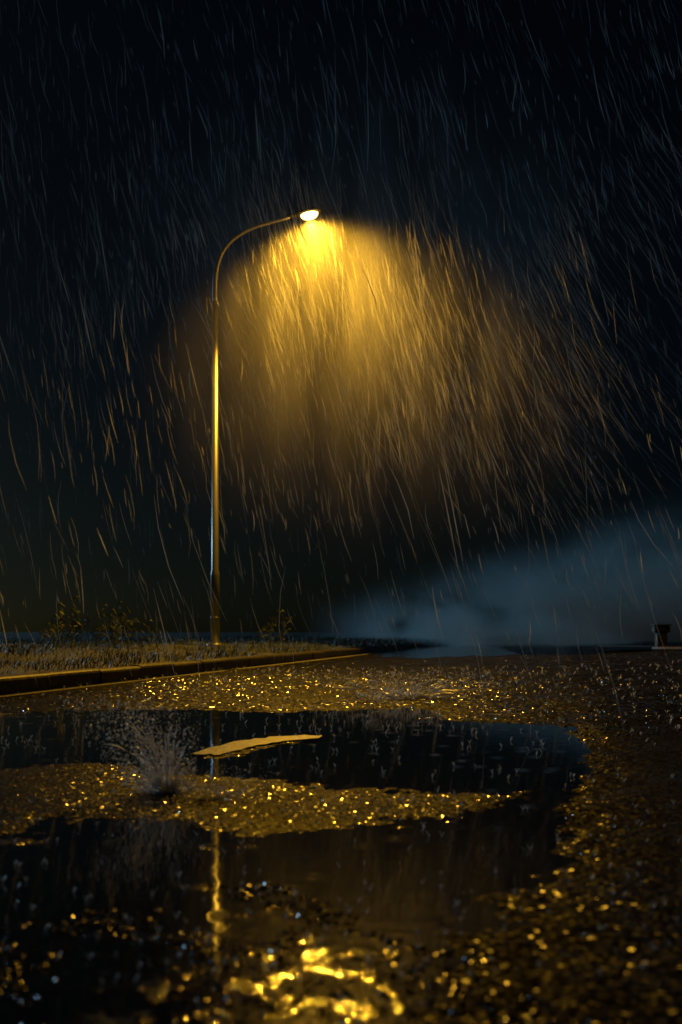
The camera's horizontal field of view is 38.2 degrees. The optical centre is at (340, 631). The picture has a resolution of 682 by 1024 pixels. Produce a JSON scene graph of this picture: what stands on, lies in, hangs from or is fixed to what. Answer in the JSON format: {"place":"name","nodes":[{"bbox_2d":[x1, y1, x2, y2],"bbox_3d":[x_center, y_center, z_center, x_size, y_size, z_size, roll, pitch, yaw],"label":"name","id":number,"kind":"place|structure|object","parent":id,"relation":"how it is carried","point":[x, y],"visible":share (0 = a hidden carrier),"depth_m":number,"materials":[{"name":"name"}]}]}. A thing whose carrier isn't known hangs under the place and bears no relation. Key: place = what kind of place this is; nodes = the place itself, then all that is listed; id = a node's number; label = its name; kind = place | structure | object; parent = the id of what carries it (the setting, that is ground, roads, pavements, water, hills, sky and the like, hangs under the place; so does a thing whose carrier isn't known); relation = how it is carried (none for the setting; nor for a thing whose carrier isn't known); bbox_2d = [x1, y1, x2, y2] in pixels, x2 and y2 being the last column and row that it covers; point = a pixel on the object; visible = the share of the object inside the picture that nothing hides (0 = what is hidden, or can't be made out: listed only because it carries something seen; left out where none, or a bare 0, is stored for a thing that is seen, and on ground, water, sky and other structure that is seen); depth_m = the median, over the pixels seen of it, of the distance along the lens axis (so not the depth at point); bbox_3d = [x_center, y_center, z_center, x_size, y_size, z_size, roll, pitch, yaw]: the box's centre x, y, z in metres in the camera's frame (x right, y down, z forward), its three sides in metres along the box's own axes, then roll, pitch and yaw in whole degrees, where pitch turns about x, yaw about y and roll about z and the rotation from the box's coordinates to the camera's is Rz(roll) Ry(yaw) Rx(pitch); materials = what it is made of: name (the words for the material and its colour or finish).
{"place":"outdoors","nodes":[
{"label":"outdoors","id":0,"kind":"place"},
{"bbox_2d":[0,632,544,674],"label":"grass verge","id":1,"kind":"object","parent":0,"point":[440,635],"depth_m":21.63,"materials":[{"name":"green plant"}]},
{"bbox_2d":[38,596,291,648],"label":"roadside weeds","id":2,"kind":"object","parent":1,"relation":"on","point":[79,626],"visible":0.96,"depth_m":15.93,"materials":[{"name":"green plant"}]},
{"bbox_2d":[207,207,321,646],"bbox_3d":[-1.370,-3.626,17.566,2.062,7.852,0.300,0,0,2],"label":"street lamp","id":3,"kind":"object","parent":1,"relation":"on","point":[313,212],"visible":0.91,"depth_m":17.55,"materials":[{"name":"metal"}]},
{"bbox_2d":[0,633,639,939],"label":"road","id":4,"kind":"structure","parent":0,"point":[547,645],"depth_m":5.86,"materials":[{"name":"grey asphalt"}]},
{"bbox_2d":[54,698,205,794],"bbox_3d":[-0.651,0.360,3.056,0.450,0.287,0.366,0,0,-20],"label":"water splash","id":5,"kind":"object","parent":4,"relation":"on","point":[167,759],"visible":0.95,"depth_m":3.03,"materials":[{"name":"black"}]},
{"bbox_2d":[153,764,279,803],"bbox_3d":[-0.364,0.458,2.923,0.407,0.094,0.328,0,0,-18],"label":"water splash","id":6,"kind":"object","parent":4,"relation":"on","point":[219,795],"visible":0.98,"depth_m":2.91,"materials":[{"name":"black"}]},
{"bbox_2d":[0,638,501,696],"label":"road edge line","id":7,"kind":"object","parent":4,"relation":"on","point":[167,677],"visible":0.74,"depth_m":10.11,"materials":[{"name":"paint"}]},
{"bbox_2d":[194,735,321,754],"bbox_3d":[-0.382,0.491,4.348,0.247,0.001,0.881,0,0,32],"label":"worn road marking","id":8,"kind":"object","parent":4,"relation":"on","point":[233,746],"visible":0.97,"depth_m":4.33,"materials":[{"name":"paint"}]},
{"bbox_2d":[0,707,592,1023],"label":"rain puddle","id":9,"kind":"object","parent":4,"relation":"on","point":[398,900],"visible":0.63,"depth_m":2.06,"materials":[{"name":"black liquid"}]},
{"bbox_2d":[296,668,506,703],"bbox_3d":[0.512,0.402,7.306,1.684,0.235,1.302,0,0,0],"label":"water splash","id":10,"kind":"object","parent":4,"relation":"on","point":[401,695],"visible":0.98,"depth_m":7.23,"materials":[{"name":"black"}]},
{"bbox_2d":[368,641,668,658],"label":"shallow puddle","id":11,"kind":"object","parent":4,"relation":"on","point":[493,648],"visible":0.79,"depth_m":24.39,"materials":[{"name":"liquid"}]},
{"bbox_2d":[0,0,681,734],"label":"rain","id":12,"kind":"object","parent":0,"point":[290,352],"visible":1,"depth_m":16.48,"materials":[{"name":"clear liquid"}]},
{"bbox_2d":[0,0,681,631],"label":"sky","id":13,"kind":"structure","parent":0,"point":[505,588],"materials":[{"name":"black"}]},
{"bbox_2d":[105,632,681,667],"bbox_3d":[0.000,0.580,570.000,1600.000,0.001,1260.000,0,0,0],"label":"ground","id":14,"kind":"structure","parent":0,"point":[582,632],"depth_m":810.48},
{"bbox_2d":[0,635,519,694],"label":"kerb","id":15,"kind":"structure","parent":14,"relation":"on","point":[20,683],"depth_m":10.84,"materials":[{"name":"concrete"}]},
{"bbox_2d":[410,633,681,1023],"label":"gravel shoulder","id":16,"kind":"object","parent":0,"point":[566,973],"visible":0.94,"depth_m":1.84},
{"bbox_2d":[0,718,674,1023],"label":"gravel","id":17,"kind":"structure","parent":16,"relation":"on","point":[383,992],"depth_m":1.42,"materials":[{"name":"grey gravel"}]},
{"bbox_2d":[0,659,681,982],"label":"raindrop impacts","id":18,"kind":"object","parent":16,"relation":"on","point":[401,964],"visible":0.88,"depth_m":3.65,"materials":[{"name":"liquid"}]},
{"bbox_2d":[369,652,681,740],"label":"gravel","id":19,"kind":"structure","parent":16,"relation":"on","point":[608,728],"depth_m":7.55,"materials":[{"name":"grey gravel"}]},
{"bbox_2d":[651,624,670,650],"bbox_3d":[6.500,0.130,20.000,0.360,0.559,0.240,0,0,0],"label":"roadside marker post","id":20,"kind":"object","parent":16,"relation":"on","point":[663,629],"visible":0.88,"depth_m":19.91,"materials":[{"name":"metal"}]},
{"bbox_2d":[652,647,681,649],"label":"lay by kerb","id":21,"kind":"object","parent":16,"relation":"on","point":[667,648],"visible":0.98,"depth_m":19.28,"materials":[{"name":"concrete"}]}
]}

